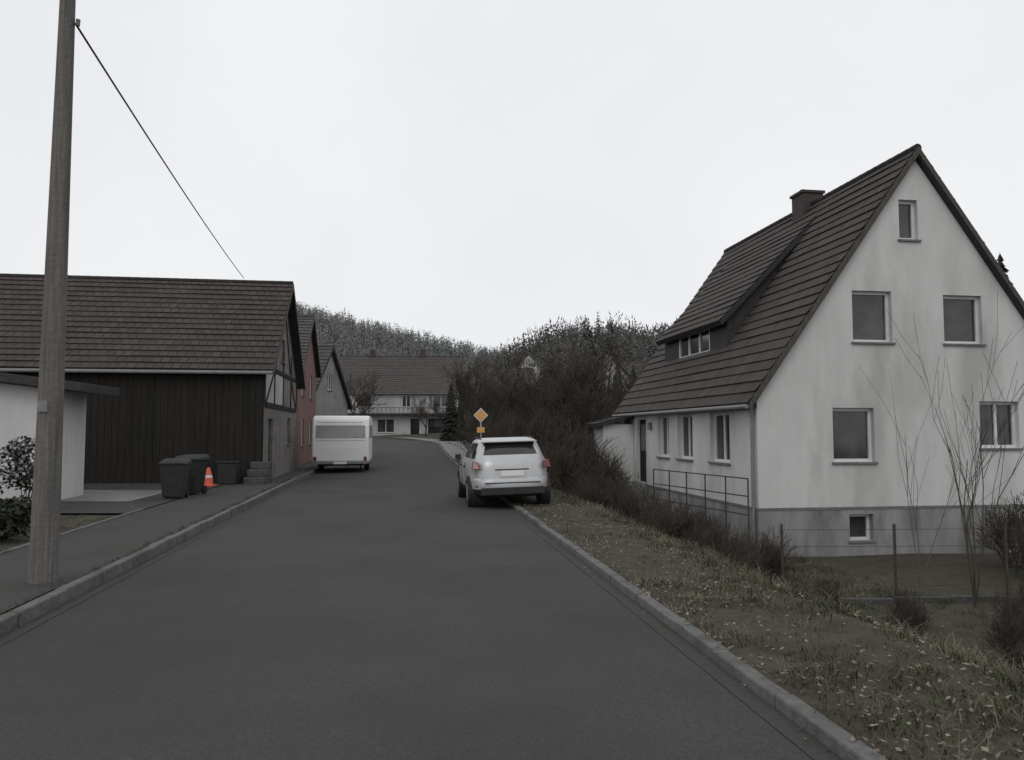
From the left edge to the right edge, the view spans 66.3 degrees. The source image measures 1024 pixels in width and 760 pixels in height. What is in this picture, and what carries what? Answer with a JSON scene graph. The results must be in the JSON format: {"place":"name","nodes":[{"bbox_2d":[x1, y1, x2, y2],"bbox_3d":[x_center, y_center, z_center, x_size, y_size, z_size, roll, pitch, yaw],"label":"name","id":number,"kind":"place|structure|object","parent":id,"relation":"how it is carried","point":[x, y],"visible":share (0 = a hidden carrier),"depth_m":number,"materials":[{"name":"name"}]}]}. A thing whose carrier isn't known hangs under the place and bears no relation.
{"place":"outdoors","nodes":[
{"label":"outdoors","id":0,"kind":"place"},
{"bbox_2d":[61,490,161,500],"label":"driveway","id":1,"kind":"structure","parent":0,"point":[110,495],"depth_m":19.06,"materials":[{"name":"concrete"}]},
{"bbox_2d":[27,483,222,512],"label":"yard paving","id":2,"kind":"structure","parent":0,"point":[102,506],"depth_m":17.31,"materials":[{"name":"concrete"}]},
{"bbox_2d":[158,458,191,496],"bbox_3d":[-7.957,2.322,18.521,0.620,0.928,0.767,1,-4,-11],"label":"wheelie bin","id":3,"kind":"object","parent":2,"relation":"on","point":[174,473],"visible":1,"depth_m":18.23,"materials":[{"name":"plastic"}]},
{"bbox_2d":[175,454,209,492],"bbox_3d":[-8.047,2.370,19.721,0.620,0.989,0.767,0,-4,6],"label":"wheelie bin","id":4,"kind":"object","parent":2,"relation":"on","point":[197,473],"visible":0.75,"depth_m":19.52,"materials":[{"name":"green plastic"}]},
{"bbox_2d":[0,461,317,613],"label":"pavement","id":5,"kind":"structure","parent":0,"point":[82,552],"depth_m":11.80,"materials":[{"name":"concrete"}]},
{"bbox_2d":[216,461,242,483],"bbox_3d":[-8.450,2.762,23.445,0.620,0.670,0.530,0,-4,0],"label":"storage box","id":6,"kind":"object","parent":5,"relation":"on","point":[229,472],"visible":1,"depth_m":23.22,"materials":[{"name":"plastic"}]},
{"bbox_2d":[0,438,842,759],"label":"road","id":7,"kind":"structure","parent":0,"point":[398,600],"depth_m":5.97,"materials":[{"name":"asphalt"}]},
{"bbox_2d":[0,466,330,645],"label":"gutter line","id":8,"kind":"object","parent":7,"relation":"on","point":[24,628],"visible":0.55,"depth_m":8.92,"materials":[{"name":"concrete"}]},
{"bbox_2d":[312,416,372,471],"bbox_3d":[-7.417,2.794,34.881,2.290,2.350,6.161,1,-4,-8],"label":"caravan","id":9,"kind":"object","parent":7,"relation":"on","point":[341,440],"visible":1,"depth_m":31.95,"materials":[{"name":"plastic"}]},
{"bbox_2d":[315,425,372,437],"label":"windows","id":10,"kind":"structure","parent":9,"relation":"in","point":[322,431],"depth_m":31.95,"materials":[{"name":"glass"}]},
{"bbox_2d":[455,432,550,506],"bbox_3d":[-0.305,2.129,19.265,2.080,1.712,4.420,-1,-4,-9],"label":"parked car","id":11,"kind":"object","parent":7,"relation":"on","point":[503,467],"visible":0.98,"depth_m":17.33,"materials":[{"name":"silver metal"}]},
{"bbox_2d":[439,449,841,759],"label":"gutter line","id":12,"kind":"object","parent":7,"relation":"on","point":[812,747],"visible":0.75,"depth_m":5.68,"materials":[{"name":"concrete"}]},
{"bbox_2d":[0,333,1023,759],"bbox_3d":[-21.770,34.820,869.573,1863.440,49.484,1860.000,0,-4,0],"label":"ground","id":13,"kind":"structure","parent":0,"point":[878,567],"depth_m":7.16,"materials":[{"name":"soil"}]},
{"bbox_2d":[0,495,31,539],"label":"hedge","id":14,"kind":"object","parent":13,"relation":"on","point":[11,525],"visible":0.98,"depth_m":11.36,"materials":[{"name":"green plant"}]},
{"bbox_2d":[0,436,34,513],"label":"flowering shrub","id":15,"kind":"object","parent":13,"relation":"on","point":[20,465],"visible":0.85,"depth_m":15.29,"materials":[{"name":"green plant"}]},
{"bbox_2d":[27,0,80,583],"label":"utility pole","id":16,"kind":"object","parent":13,"relation":"on","point":[44,550],"visible":0.94,"depth_m":8.37,"materials":[{"name":"brown wood"}]},
{"bbox_2d":[75,24,243,277],"bbox_3d":[-7.289,-3.827,18.588,0.024,1.075,20.403,1,-4,-14],"label":"overhead cable","id":17,"kind":"object","parent":16,"relation":"attached to","point":[97,58],"visible":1,"depth_m":11.69,"materials":[{"name":"black rubber"}]},
{"bbox_2d":[0,373,119,502],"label":"white shed","id":18,"kind":"structure","parent":13,"relation":"on","point":[18,410],"depth_m":17.44,"materials":[{"name":"white plaster"},{"name":"slate"}]},
{"bbox_2d":[0,508,144,554],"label":"edging stones","id":19,"kind":"object","parent":13,"relation":"on","point":[65,533],"visible":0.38,"depth_m":12.66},
{"bbox_2d":[0,479,290,612],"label":"lawn grass","id":20,"kind":"structure","parent":13,"relation":"on","point":[93,520],"depth_m":12.02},
{"bbox_2d":[0,273,305,483],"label":"barn","id":21,"kind":"structure","parent":13,"relation":"on","point":[213,369],"depth_m":24.53,"materials":[{"name":"paint"}]},
{"bbox_2d":[0,466,327,635],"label":"kerb","id":22,"kind":"structure","parent":13,"relation":"on","point":[15,618],"depth_m":9.21,"materials":[{"name":"concrete"}]},
{"bbox_2d":[244,462,271,483],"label":"stone steps","id":23,"kind":"structure","parent":13,"relation":"on","point":[259,472],"depth_m":23.65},
{"bbox_2d":[295,337,315,464],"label":"walls","id":24,"kind":"structure","parent":13,"relation":"on","point":[306,410],"depth_m":39.35,"materials":[{"name":"red brick"}]},
{"bbox_2d":[298,317,320,376],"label":"roof","id":25,"kind":"structure","parent":24,"relation":"on","point":[307,328],"depth_m":39.66,"materials":[{"name":"tile"}]},
{"bbox_2d":[315,355,347,415],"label":"walls","id":26,"kind":"structure","parent":13,"relation":"on","point":[331,403],"depth_m":50.69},
{"bbox_2d":[316,347,352,408],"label":"roof","id":27,"kind":"structure","parent":26,"relation":"attached to","point":[325,353],"depth_m":50.39,"materials":[{"name":"tile"}]},
{"bbox_2d":[346,369,385,415],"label":"bare tree","id":28,"kind":"object","parent":13,"relation":"on","point":[364,400],"visible":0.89,"depth_m":75.86,"materials":[{"name":"brown plant"}]},
{"bbox_2d":[348,394,458,435],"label":"walls","id":29,"kind":"structure","parent":13,"relation":"on","point":[402,424],"depth_m":89.59,"materials":[{"name":"paint"}]},
{"bbox_2d":[377,419,394,432],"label":"window","id":30,"kind":"structure","parent":29,"relation":"attached to","point":[385,425],"depth_m":89.54,"materials":[{"name":"glass"}]},
{"bbox_2d":[338,356,460,392],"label":"roof","id":31,"kind":"structure","parent":29,"relation":"attached to","point":[409,375],"depth_m":91.75,"materials":[{"name":"tile"}]},
{"bbox_2d":[407,392,436,435],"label":"bare tree","id":32,"kind":"object","parent":13,"relation":"on","point":[420,412],"visible":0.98,"depth_m":81.72,"materials":[{"name":"brown plant"}]},
{"bbox_2d":[393,437,469,459],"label":"side lane","id":33,"kind":"structure","parent":13,"relation":"on","point":[451,450],"depth_m":61.18,"materials":[{"name":"asphalt"}]},
{"bbox_2d":[438,383,461,440],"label":"spruce tree","id":34,"kind":"object","parent":13,"relation":"on","point":[450,416],"visible":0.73,"depth_m":71.42,"materials":[{"name":"green plant"}]},
{"bbox_2d":[296,302,608,410],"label":"distant forest","id":35,"kind":"object","parent":13,"relation":"on","point":[377,337],"visible":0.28,"depth_m":281.18,"materials":[{"name":"plant"}]},
{"bbox_2d":[437,358,499,438],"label":"bare tree","id":36,"kind":"object","parent":13,"relation":"on","point":[480,383],"visible":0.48,"depth_m":60.71,"materials":[{"name":"brown plant"}]},
{"bbox_2d":[446,404,492,451],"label":"bare shrub","id":37,"kind":"object","parent":13,"relation":"on","point":[472,419],"visible":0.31,"depth_m":44.11,"materials":[{"name":"brown plant"}]},
{"bbox_2d":[445,359,512,426],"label":"bare tree","id":38,"kind":"object","parent":13,"relation":"on","point":[461,389],"visible":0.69,"depth_m":50.10,"materials":[{"name":"brown plant"}]},
{"bbox_2d":[456,372,525,431],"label":"bare tree","id":39,"kind":"object","parent":13,"relation":"on","point":[492,406],"visible":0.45,"depth_m":49.32,"materials":[{"name":"brown plant"}]},
{"bbox_2d":[462,353,522,418],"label":"bare tree","id":40,"kind":"object","parent":13,"relation":"on","point":[478,363],"visible":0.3,"depth_m":65.61,"materials":[{"name":"brown plant"}]},
{"bbox_2d":[455,402,537,444],"bbox_3d":[-0.511,2.602,35.082,3.546,3.348,3.119,1,-4,-20],"label":"bare shrub","id":41,"kind":"object","parent":13,"relation":"on","point":[495,427],"visible":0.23,"depth_m":34.97,"materials":[{"name":"brown plant"}]},
{"bbox_2d":[489,351,569,420],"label":"bare tree","id":42,"kind":"object","parent":13,"relation":"on","point":[526,385],"visible":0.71,"depth_m":45.27,"materials":[{"name":"brown plant"}]},
{"bbox_2d":[491,405,569,444],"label":"bare shrub","id":43,"kind":"object","parent":13,"relation":"on","point":[545,427],"visible":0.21,"depth_m":28.49,"materials":[{"name":"brown plant"}]},
{"bbox_2d":[501,405,579,456],"bbox_3d":[0.916,2.361,27.983,3.228,3.048,2.840,-1,-4,8],"label":"bare shrub","id":44,"kind":"object","parent":13,"relation":"on","point":[520,428],"visible":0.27,"depth_m":27.79,"materials":[{"name":"brown plant"}]},
{"bbox_2d":[520,423,597,490],"bbox_3d":[1.617,2.617,25.186,2.904,2.459,2.854,2,-4,-26],"label":"bare shrub","id":45,"kind":"object","parent":13,"relation":"on","point":[559,459],"visible":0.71,"depth_m":25.00,"materials":[{"name":"brown plant"}]},
{"bbox_2d":[512,413,627,477],"bbox_3d":[2.046,2.853,27.263,4.128,3.556,4.200,1,-4,-14],"label":"bare shrub","id":46,"kind":"object","parent":13,"relation":"on","point":[585,441],"visible":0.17,"depth_m":27.25,"materials":[{"name":"brown plant"}]},
{"bbox_2d":[466,311,676,403],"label":"hillside woodland","id":47,"kind":"object","parent":13,"relation":"on","point":[641,346],"visible":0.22,"depth_m":129.79,"materials":[{"name":"grey plant"}]},
{"bbox_2d":[533,348,610,410],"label":"bare tree","id":48,"kind":"object","parent":13,"relation":"on","point":[547,361],"visible":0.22,"depth_m":54.96,"materials":[{"name":"brown plant"}]},
{"bbox_2d":[539,422,611,493],"bbox_3d":[1.679,2.950,27.571,3.241,3.059,2.851,2,-4,-29],"label":"bare shrub","id":49,"kind":"object","parent":13,"relation":"on","point":[559,435],"visible":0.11,"depth_m":27.25,"materials":[{"name":"brown plant"}]},
{"bbox_2d":[538,341,617,430],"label":"bare tree","id":50,"kind":"object","parent":13,"relation":"on","point":[588,370],"visible":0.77,"depth_m":42.53,"materials":[{"name":"brown plant"}]},
{"bbox_2d":[554,467,617,505],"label":"bare shrub","id":51,"kind":"object","parent":13,"relation":"on","point":[596,481],"visible":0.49,"depth_m":20.82,"materials":[{"name":"brown plant"}]},
{"bbox_2d":[549,448,631,497],"bbox_3d":[2.466,3.191,24.808,2.737,2.318,2.690,0,-4,3],"label":"bare shrub","id":52,"kind":"object","parent":13,"relation":"on","point":[575,468],"visible":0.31,"depth_m":24.75,"materials":[{"name":"brown plant"}]},
{"bbox_2d":[572,476,612,503],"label":"bare shrub","id":53,"kind":"object","parent":13,"relation":"on","point":[587,492],"visible":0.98,"depth_m":18.85,"materials":[{"name":"brown plant"}]},
{"bbox_2d":[560,446,626,503],"bbox_3d":[2.429,3.191,24.262,2.548,2.405,2.241,-1,-4,9],"label":"bare shrub","id":54,"kind":"object","parent":13,"relation":"on","point":[604,467],"visible":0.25,"depth_m":24.02,"materials":[{"name":"brown plant"}]},
{"bbox_2d":[566,374,622,437],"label":"bare tree","id":55,"kind":"object","parent":13,"relation":"on","point":[602,411],"visible":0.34,"depth_m":40.76,"materials":[{"name":"brown plant"}]},
{"bbox_2d":[553,333,639,413],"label":"bare tree","id":56,"kind":"object","parent":13,"relation":"on","point":[597,356],"visible":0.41,"depth_m":49.72,"materials":[{"name":"brown plant"}]},
{"bbox_2d":[594,424,633,480],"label":"porch walls","id":57,"kind":"structure","parent":13,"relation":"on","point":[623,433],"depth_m":28.73,"materials":[{"name":"paint"}]},
{"bbox_2d":[578,471,650,516],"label":"bare shrub","id":58,"kind":"object","parent":13,"relation":"on","point":[614,492],"visible":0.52,"depth_m":19.18,"materials":[{"name":"brown plant"}]},
{"bbox_2d":[597,363,636,423],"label":"bare tree","id":59,"kind":"object","parent":13,"relation":"on","point":[618,392],"visible":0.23,"depth_m":43.51,"materials":[{"name":"brown plant"}]},
{"bbox_2d":[606,487,661,522],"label":"bare shrub","id":60,"kind":"object","parent":13,"relation":"on","point":[626,512],"visible":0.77,"depth_m":17.35,"materials":[{"name":"brown plant"}]},
{"bbox_2d":[414,440,887,759],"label":"kerb","id":61,"kind":"structure","parent":13,"relation":"on","point":[828,733],"depth_m":5.49,"materials":[{"name":"concrete"}]},
{"bbox_2d":[629,494,691,538],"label":"bare shrub","id":62,"kind":"object","parent":13,"relation":"on","point":[666,521],"visible":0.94,"depth_m":15.67,"materials":[{"name":"brown plant"}]},
{"bbox_2d":[640,497,702,540],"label":"bare shrub","id":63,"kind":"object","parent":13,"relation":"on","point":[685,524],"visible":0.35,"depth_m":16.59,"materials":[{"name":"brown plant"}]},
{"bbox_2d":[653,469,749,547],"bbox_3d":[4.675,3.447,19.918,0.034,2.165,4.637,1,-4,-17],"label":"garden railing","id":64,"kind":"object","parent":13,"relation":"on","point":[725,493],"visible":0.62,"depth_m":19.29,"materials":[{"name":"metal"}]},
{"bbox_2d":[681,522,723,556],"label":"bare shrub","id":65,"kind":"object","parent":13,"relation":"on","point":[699,542],"visible":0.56,"depth_m":14.57,"materials":[{"name":"brown plant"}]},
{"bbox_2d":[686,511,734,552],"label":"bare shrub","id":66,"kind":"object","parent":13,"relation":"on","point":[718,526],"visible":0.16,"depth_m":17.48,"materials":[{"name":"brown plant"}]},
{"bbox_2d":[673,516,753,557],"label":"bare shrub","id":67,"kind":"object","parent":13,"relation":"on","point":[717,536],"visible":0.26,"depth_m":15.52,"materials":[{"name":"brown plant"}]},
{"bbox_2d":[709,532,773,569],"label":"bare shrub","id":68,"kind":"object","parent":13,"relation":"on","point":[737,552],"visible":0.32,"depth_m":14.69,"materials":[{"name":"brown plant"}]},
{"bbox_2d":[709,518,790,568],"bbox_3d":[4.545,3.523,15.996,1.681,1.449,1.711,3,-5,-41],"label":"bare shrub","id":69,"kind":"object","parent":13,"relation":"on","point":[739,541],"visible":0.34,"depth_m":15.83,"materials":[{"name":"brown plant"}]},
{"bbox_2d":[508,491,1023,759],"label":"leaf litter","id":70,"kind":"object","parent":13,"relation":"on","point":[983,748],"visible":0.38,"depth_m":5.68,"materials":[{"name":"brown plant"}]},
{"bbox_2d":[734,522,799,572],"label":"bare shrub","id":71,"kind":"object","parent":13,"relation":"on","point":[778,536],"visible":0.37,"depth_m":16.64,"materials":[{"name":"brown plant"}]},
{"bbox_2d":[750,539,794,580],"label":"bare shrub","id":72,"kind":"object","parent":13,"relation":"on","point":[775,564],"visible":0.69,"depth_m":15.59,"materials":[{"name":"brown plant"}]},
{"bbox_2d":[647,487,1023,556],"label":"plinth","id":73,"kind":"structure","parent":13,"relation":"on","point":[803,527],"depth_m":19.29,"materials":[{"name":"paint"}]},
{"bbox_2d":[623,161,1023,507],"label":"walls","id":74,"kind":"structure","parent":73,"relation":"on","point":[818,376],"depth_m":19.69,"materials":[{"name":"paint"}]},
{"bbox_2d":[640,420,645,481],"bbox_3d":[4.716,2.513,27.865,0.055,2.200,1.000,1,-4,-8],"label":"door","id":75,"kind":"structure","parent":74,"relation":"attached to","point":[642,450],"depth_m":28.00,"materials":[{"name":"brown wood"}]},
{"bbox_2d":[656,416,669,458],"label":"window","id":76,"kind":"structure","parent":74,"relation":"attached to","point":[665,433],"depth_m":25.93,"materials":[{"name":"paint"}]},
{"bbox_2d":[675,414,692,460],"bbox_3d":[5.298,1.738,23.721,0.270,1.390,1.350,1,-4,-8],"label":"window","id":77,"kind":"structure","parent":74,"relation":"attached to","point":[686,438],"depth_m":23.98,"materials":[{"name":"paint"}]},
{"bbox_2d":[708,412,730,464],"bbox_3d":[5.675,1.572,21.179,0.270,1.390,1.400,1,-4,-8],"label":"window","id":78,"kind":"structure","parent":74,"relation":"attached to","point":[721,437],"depth_m":21.41,"materials":[{"name":"paint"}]},
{"bbox_2d":[742,400,755,552],"bbox_3d":[5.735,2.410,18.976,0.289,3.852,0.090,1,-4,-8],"label":"downpipe","id":79,"kind":"object","parent":74,"relation":"attached to","point":[752,470],"visible":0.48,"depth_m":18.97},
{"bbox_2d":[614,148,1023,413],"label":"roof","id":80,"kind":"structure","parent":74,"relation":"attached to","point":[736,370],"depth_m":21.63,"materials":[{"name":"tile"}]},
{"bbox_2d":[612,404,748,416],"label":"gutters","id":81,"kind":"object","parent":80,"relation":"attached to","point":[731,407],"visible":0.56,"depth_m":22.28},
{"bbox_2d":[665,246,794,361],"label":"dormer cladding","id":82,"kind":"structure","parent":80,"relation":"attached to","point":[723,335],"depth_m":23.40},
{"bbox_2d":[677,329,709,360],"bbox_3d":[5.975,-1.156,25.757,0.150,0.850,2.800,1,-4,-8],"label":"dormer window","id":83,"kind":"structure","parent":82,"relation":"in","point":[696,342],"depth_m":25.76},
{"bbox_2d":[655,214,816,344],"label":"dormer roof","id":84,"kind":"structure","parent":82,"relation":"on","point":[722,297],"depth_m":25.24,"materials":[{"name":"tile"}]},
{"bbox_2d":[789,189,824,221],"bbox_3d":[9.514,-5.449,25.244,0.800,1.350,0.800,1,-4,-8],"label":"chimney","id":85,"kind":"object","parent":80,"relation":"on","point":[802,199],"visible":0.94,"depth_m":24.94,"materials":[{"name":"brick"}]},
{"bbox_2d":[723,143,921,251],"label":"ridge tiles","id":86,"kind":"object","parent":80,"relation":"attached to","point":[843,185],"visible":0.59,"depth_m":23.18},
{"bbox_2d":[716,146,1023,410],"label":"barge boards","id":87,"kind":"object","parent":80,"relation":"attached to","point":[846,259],"visible":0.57,"depth_m":19.64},
{"bbox_2d":[832,408,878,463],"bbox_3d":[8.412,1.381,19.394,1.200,1.380,0.270,1,-4,-8],"label":"window","id":88,"kind":"structure","parent":74,"relation":"attached to","point":[852,443],"depth_m":19.50,"materials":[{"name":"glass"}]},
{"bbox_2d":[851,291,895,344],"bbox_3d":[8.991,-1.557,19.671,1.170,1.340,0.270,1,-4,-8],"label":"window","id":89,"kind":"structure","parent":74,"relation":"attached to","point":[870,317],"depth_m":19.78,"materials":[{"name":"glass"}]},
{"bbox_2d":[898,201,921,241],"bbox_3d":[10.054,-4.042,19.991,0.620,1.080,0.270,1,-4,-8],"label":"window","id":90,"kind":"structure","parent":74,"relation":"attached to","point":[906,223],"depth_m":20.09,"materials":[{"name":"glass"}]},
{"bbox_2d":[943,296,986,345],"bbox_3d":[11.469,-1.508,20.036,1.180,1.290,0.270,1,-4,-8],"label":"window","id":91,"kind":"structure","parent":74,"relation":"attached to","point":[961,325],"depth_m":20.14,"materials":[{"name":"glass"}]},
{"bbox_2d":[979,402,1023,449],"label":"window","id":92,"kind":"structure","parent":74,"relation":"attached to","point":[1009,435],"depth_m":20.09,"materials":[{"name":"glass"}]},
{"bbox_2d":[646,485,1023,510],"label":"plinth ledge","id":93,"kind":"object","parent":73,"relation":"attached to","point":[820,508],"visible":0.56,"depth_m":19.36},
{"bbox_2d":[848,514,875,543],"bbox_3d":[8.526,3.638,19.265,0.730,0.700,0.270,1,-4,-8],"label":"window","id":94,"kind":"structure","parent":73,"relation":"attached to","point":[859,521],"depth_m":19.36,"materials":[{"name":"paint"}]},
{"bbox_2d":[863,597,936,636],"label":"bare shrub","id":95,"kind":"object","parent":13,"relation":"on","point":[912,623],"visible":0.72,"depth_m":11.14,"materials":[{"name":"brown plant"}]},
{"bbox_2d":[780,523,1023,595],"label":"wire fence","id":96,"kind":"object","parent":13,"relation":"on","point":[1004,528],"visible":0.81,"depth_m":14.10,"materials":[{"name":"metal"}]},
{"bbox_2d":[888,586,931,623],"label":"bare shrub","id":97,"kind":"object","parent":13,"relation":"on","point":[903,602],"visible":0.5,"depth_m":12.21,"materials":[{"name":"brown plant"}]},
{"bbox_2d":[859,366,970,584],"bbox_3d":[8.051,1.875,15.382,2.205,4.389,1.223,2,-4,-24],"label":"bare sapling","id":98,"kind":"object","parent":13,"relation":"on","point":[920,582],"visible":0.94,"depth_m":15.44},
{"bbox_2d":[837,595,1022,604],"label":"garden edging","id":99,"kind":"object","parent":13,"relation":"on","point":[935,599],"visible":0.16,"depth_m":13.72,"materials":[{"name":"stone"}]},
{"bbox_2d":[887,293,1023,607],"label":"bare sapling","id":100,"kind":"object","parent":13,"relation":"on","point":[966,534],"visible":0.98,"depth_m":13.46,"materials":[{"name":"brown plant"}]},
{"bbox_2d":[965,583,1023,642],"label":"bare shrub","id":101,"kind":"object","parent":13,"relation":"on","point":[1016,610],"visible":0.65,"depth_m":11.37,"materials":[{"name":"brown plant"}]},
{"bbox_2d":[966,632,1023,682],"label":"bare shrub","id":102,"kind":"object","parent":13,"relation":"on","point":[1018,660],"visible":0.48,"depth_m":9.21,"materials":[{"name":"brown plant"}]},
{"bbox_2d":[968,492,1023,569],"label":"bare shrub","id":103,"kind":"object","parent":13,"relation":"on","point":[998,531],"visible":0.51,"depth_m":17.53,"materials":[{"name":"brown plant"}]},
{"bbox_2d":[976,500,1023,581],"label":"bare shrub","id":104,"kind":"object","parent":13,"relation":"on","point":[1018,538],"visible":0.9,"depth_m":16.07,"materials":[{"name":"brown plant"}]},
{"bbox_2d":[979,605,1023,662],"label":"bare shrub","id":105,"kind":"object","parent":13,"relation":"on","point":[1010,630],"visible":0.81,"depth_m":10.27,"materials":[{"name":"brown plant"}]},
{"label":"walls","id":106,"kind":"object","parent":13,"relation":"on","visible":0},
{"bbox_2d":[474,368,536,396],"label":"roof","id":107,"kind":"structure","parent":106,"relation":"on","point":[515,372],"depth_m":102.23,"materials":[{"name":"tile"}]},
{"bbox_2d":[0,0,1023,355],"label":"sky","id":108,"kind":"structure","parent":0,"point":[486,173],"materials":[{"name":"white"}]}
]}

